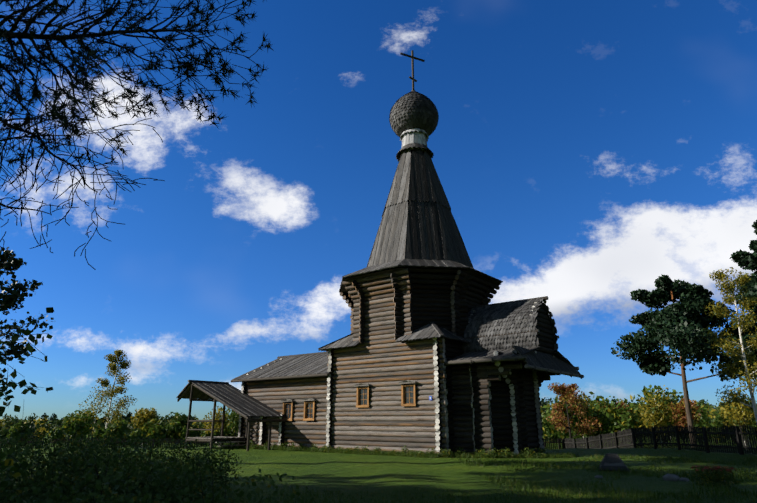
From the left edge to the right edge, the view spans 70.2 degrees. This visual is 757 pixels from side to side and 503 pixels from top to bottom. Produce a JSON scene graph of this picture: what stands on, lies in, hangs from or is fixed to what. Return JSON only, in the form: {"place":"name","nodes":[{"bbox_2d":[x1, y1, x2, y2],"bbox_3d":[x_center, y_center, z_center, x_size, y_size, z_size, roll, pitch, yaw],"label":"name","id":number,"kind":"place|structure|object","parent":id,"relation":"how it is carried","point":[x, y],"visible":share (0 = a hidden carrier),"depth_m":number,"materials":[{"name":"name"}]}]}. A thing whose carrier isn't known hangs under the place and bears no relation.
{"place":"outdoors","nodes":[
{"label":"outdoors","id":0,"kind":"place"},
{"bbox_2d":[0,0,273,269],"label":"pine tree","id":1,"kind":"object","parent":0,"point":[43,35],"depth_m":4.37,"materials":[{"name":"plant"}]},
{"bbox_2d":[0,420,756,502],"bbox_3d":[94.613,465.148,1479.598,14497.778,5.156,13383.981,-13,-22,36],"label":"ground","id":2,"kind":"structure","parent":0,"point":[350,474],"depth_m":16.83,"materials":[{"name":"green plant"}]},
{"bbox_2d":[0,307,53,486],"bbox_3d":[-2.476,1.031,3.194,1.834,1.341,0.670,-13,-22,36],"label":"birch tree","id":3,"kind":"object","parent":2,"relation":"on","point":[10,463],"depth_m":2.99,"materials":[{"name":"green plant"}]},
{"bbox_2d":[0,247,53,392],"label":"pine tree","id":4,"kind":"object","parent":2,"relation":"on","point":[9,300],"depth_m":17.33,"materials":[{"name":"green plant"}]},
{"bbox_2d":[78,349,137,428],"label":"birch tree","id":5,"kind":"object","parent":2,"relation":"on","point":[115,359],"depth_m":68.51,"materials":[{"name":"green plant"}]},
{"bbox_2d":[61,408,238,445],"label":"trees","id":6,"kind":"object","parent":2,"relation":"on","point":[182,419],"depth_m":67.24,"materials":[{"name":"green plant"}]},
{"bbox_2d":[0,405,316,502],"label":"bush","id":7,"kind":"object","parent":2,"relation":"on","point":[76,479],"depth_m":7.55,"materials":[{"name":"green plant"}]},
{"bbox_2d":[177,383,287,450],"bbox_3d":[-9.164,10.032,32.982,7.349,3.970,3.030,-13,-22,36],"label":"porch","id":8,"kind":"object","parent":2,"relation":"on","point":[248,420],"visible":0.79,"depth_m":32.08,"materials":[{"name":"brown wood"}]},
{"bbox_2d":[176,380,281,446],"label":"porch roof","id":9,"kind":"structure","parent":8,"relation":"on","point":[238,400],"depth_m":32.90,"materials":[{"name":"grey wood"}]},
{"bbox_2d":[237,358,327,448],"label":"refectory logs","id":10,"kind":"object","parent":2,"relation":"on","point":[272,394],"visible":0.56,"depth_m":31.80,"materials":[{"name":"brown wood"}]},
{"bbox_2d":[231,351,330,381],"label":"roof","id":11,"kind":"structure","parent":10,"relation":"on","point":[301,365],"depth_m":34.11,"materials":[{"name":"grey wood"}]},
{"bbox_2d":[281,398,315,420],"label":"window frames","id":12,"kind":"structure","parent":10,"relation":"attached to","point":[305,418],"depth_m":31.12,"materials":[{"name":"brown wood"}]},
{"bbox_2d":[285,401,315,420],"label":"windows","id":13,"kind":"structure","parent":12,"relation":"in","point":[308,410],"depth_m":31.13,"materials":[{"name":"grey glass"}]},
{"bbox_2d":[0,405,755,446],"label":"trees","id":14,"kind":"object","parent":2,"relation":"on","point":[194,423],"depth_m":115.97,"materials":[{"name":"green plant"}]},
{"bbox_2d":[0,424,756,454],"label":"fence pickets","id":15,"kind":"object","parent":2,"relation":"on","point":[738,446],"visible":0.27,"depth_m":30.99,"materials":[{"name":"brown wood"}]},
{"bbox_2d":[0,391,756,446],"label":"trees","id":16,"kind":"object","parent":2,"relation":"on","point":[99,421],"depth_m":120.55,"materials":[{"name":"green plant"}]},
{"bbox_2d":[0,397,756,445],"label":"trees","id":17,"kind":"object","parent":2,"relation":"on","point":[130,414],"depth_m":142.19,"materials":[{"name":"green plant"}]},
{"bbox_2d":[6,385,756,445],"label":"trees","id":18,"kind":"object","parent":2,"relation":"on","point":[174,430],"visible":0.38,"depth_m":59.04,"materials":[{"name":"green plant"}]},
{"bbox_2d":[239,440,547,457],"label":"plant leaves","id":19,"kind":"object","parent":2,"relation":"on","point":[406,449],"visible":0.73,"depth_m":25.33,"materials":[{"name":"green plant"}]},
{"bbox_2d":[325,333,494,454],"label":"log wall","id":20,"kind":"structure","parent":2,"relation":"on","point":[384,420],"depth_m":27.46,"materials":[{"name":"brown wood"}]},
{"bbox_2d":[354,380,416,407],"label":"window frames","id":21,"kind":"structure","parent":20,"relation":"attached to","point":[403,403],"depth_m":27.00,"materials":[{"name":"brown wood"}]},
{"bbox_2d":[360,385,431,404],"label":"windows","id":22,"kind":"structure","parent":21,"relation":"in","point":[363,391],"depth_m":26.92,"materials":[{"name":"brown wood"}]},
{"bbox_2d":[318,322,470,351],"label":"church roofs","id":23,"kind":"structure","parent":20,"relation":"on","point":[431,330],"depth_m":27.57,"materials":[{"name":"grey wood"}]},
{"bbox_2d":[340,268,499,343],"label":"church octagon logs","id":24,"kind":"object","parent":20,"relation":"on","point":[401,305],"visible":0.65,"depth_m":28.68,"materials":[{"name":"brown wood"}]},
{"bbox_2d":[339,148,502,293],"bbox_3d":[2.362,-2.082,33.783,9.337,8.987,9.341,-13,-22,36],"label":"tented roof","id":25,"kind":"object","parent":24,"relation":"on","point":[423,191],"visible":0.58,"depth_m":31.42,"materials":[{"name":"grey wood"}]},
{"bbox_2d":[389,91,438,136],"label":"church dome shingles","id":26,"kind":"object","parent":25,"relation":"on","point":[417,119],"visible":0.94,"depth_m":34.72,"materials":[{"name":"grey wood"}]},
{"bbox_2d":[396,128,433,160],"bbox_3d":[2.357,-7.047,35.352,2.506,1.916,2.530,-13,-22,36],"label":"dome neck","id":27,"kind":"object","parent":25,"relation":"on","point":[412,138],"visible":0.6,"depth_m":34.70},
{"bbox_2d":[391,91,436,134],"bbox_3d":[2.360,-9.276,36.036,3.140,3.450,3.140,-13,-22,36],"label":"church dome","id":28,"kind":"object","parent":27,"relation":"on","point":[411,110],"visible":0.15,"depth_m":34.91,"materials":[{"name":"grey wood"}]},
{"bbox_2d":[400,50,424,91],"bbox_3d":[2.360,-12.345,36.995,0.200,3.420,1.900,-32,-36,59],"label":"cross","id":29,"kind":"object","parent":28,"relation":"on","point":[411,56],"visible":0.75,"depth_m":37.08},
{"bbox_2d":[361,272,480,294],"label":"log wall","id":30,"kind":"structure","parent":20,"relation":"on","point":[430,273],"depth_m":29.23,"materials":[{"name":"brown wood"}]},
{"bbox_2d":[76,385,756,444],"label":"trees","id":31,"kind":"object","parent":2,"relation":"on","point":[651,415],"depth_m":58.03,"materials":[{"name":"green plant"}]},
{"bbox_2d":[450,296,558,454],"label":"church apse logs","id":32,"kind":"object","parent":2,"relation":"on","point":[496,406],"visible":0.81,"depth_m":25.78,"materials":[{"name":"wood"}]},
{"bbox_2d":[463,300,553,353],"bbox_3d":[6.664,4.045,28.326,4.150,2.740,2.625,-13,-22,36],"label":"church bochka","id":33,"kind":"object","parent":32,"relation":"on","point":[521,321],"visible":0.19,"depth_m":27.78,"materials":[{"name":"grey wood"}]},
{"bbox_2d":[461,298,557,353],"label":"church bochka shingles","id":34,"kind":"object","parent":32,"relation":"on","point":[492,343],"visible":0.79,"depth_m":27.35,"materials":[{"name":"grey wood"}]},
{"bbox_2d":[444,345,583,378],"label":"church apse eaves","id":35,"kind":"object","parent":32,"relation":"attached to","point":[559,363],"visible":0.92,"depth_m":25.69,"materials":[{"name":"grey wood"}]},
{"bbox_2d":[546,382,601,445],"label":"rowan tree","id":36,"kind":"object","parent":2,"relation":"on","point":[567,392],"depth_m":47.22,"materials":[{"name":"brown plant"}]},
{"bbox_2d":[598,453,629,471],"bbox_3d":[7.887,7.092,18.139,0.930,0.528,0.930,-6,-18,17],"label":"boulder","id":37,"kind":"object","parent":2,"relation":"on","point":[611,461],"visible":1,"depth_m":17.86,"materials":[{"name":"grey stone"}]},
{"bbox_2d":[595,474,688,480],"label":"field stones","id":38,"kind":"object","parent":2,"relation":"on","point":[670,477],"visible":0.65,"depth_m":14.98,"materials":[{"name":"grey stone"}]},
{"bbox_2d":[596,398,702,434],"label":"trees","id":39,"kind":"object","parent":2,"relation":"on","point":[681,410],"depth_m":56.28,"materials":[{"name":"plant"}]},
{"bbox_2d":[611,274,756,447],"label":"pine tree","id":40,"kind":"object","parent":2,"relation":"on","point":[679,326],"depth_m":41.22,"materials":[{"name":"green plant"}]},
{"bbox_2d":[687,465,740,486],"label":"sedum plants","id":41,"kind":"object","parent":2,"relation":"on","point":[716,478],"depth_m":13.67,"materials":[{"name":"green plant"}]},
{"bbox_2d":[702,267,756,422],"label":"birch tree","id":42,"kind":"object","parent":2,"relation":"on","point":[729,300],"depth_m":29.92,"materials":[{"name":"green plant"}]},
{"bbox_2d":[722,220,756,376],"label":"pine tree","id":43,"kind":"object","parent":2,"relation":"on","point":[746,259],"visible":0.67,"depth_m":41.23,"materials":[{"name":"green plant"}]},
{"bbox_2d":[0,0,756,419],"label":"sky","id":44,"kind":"structure","parent":0,"point":[586,153],"materials":[{"name":"blue"}]}
]}

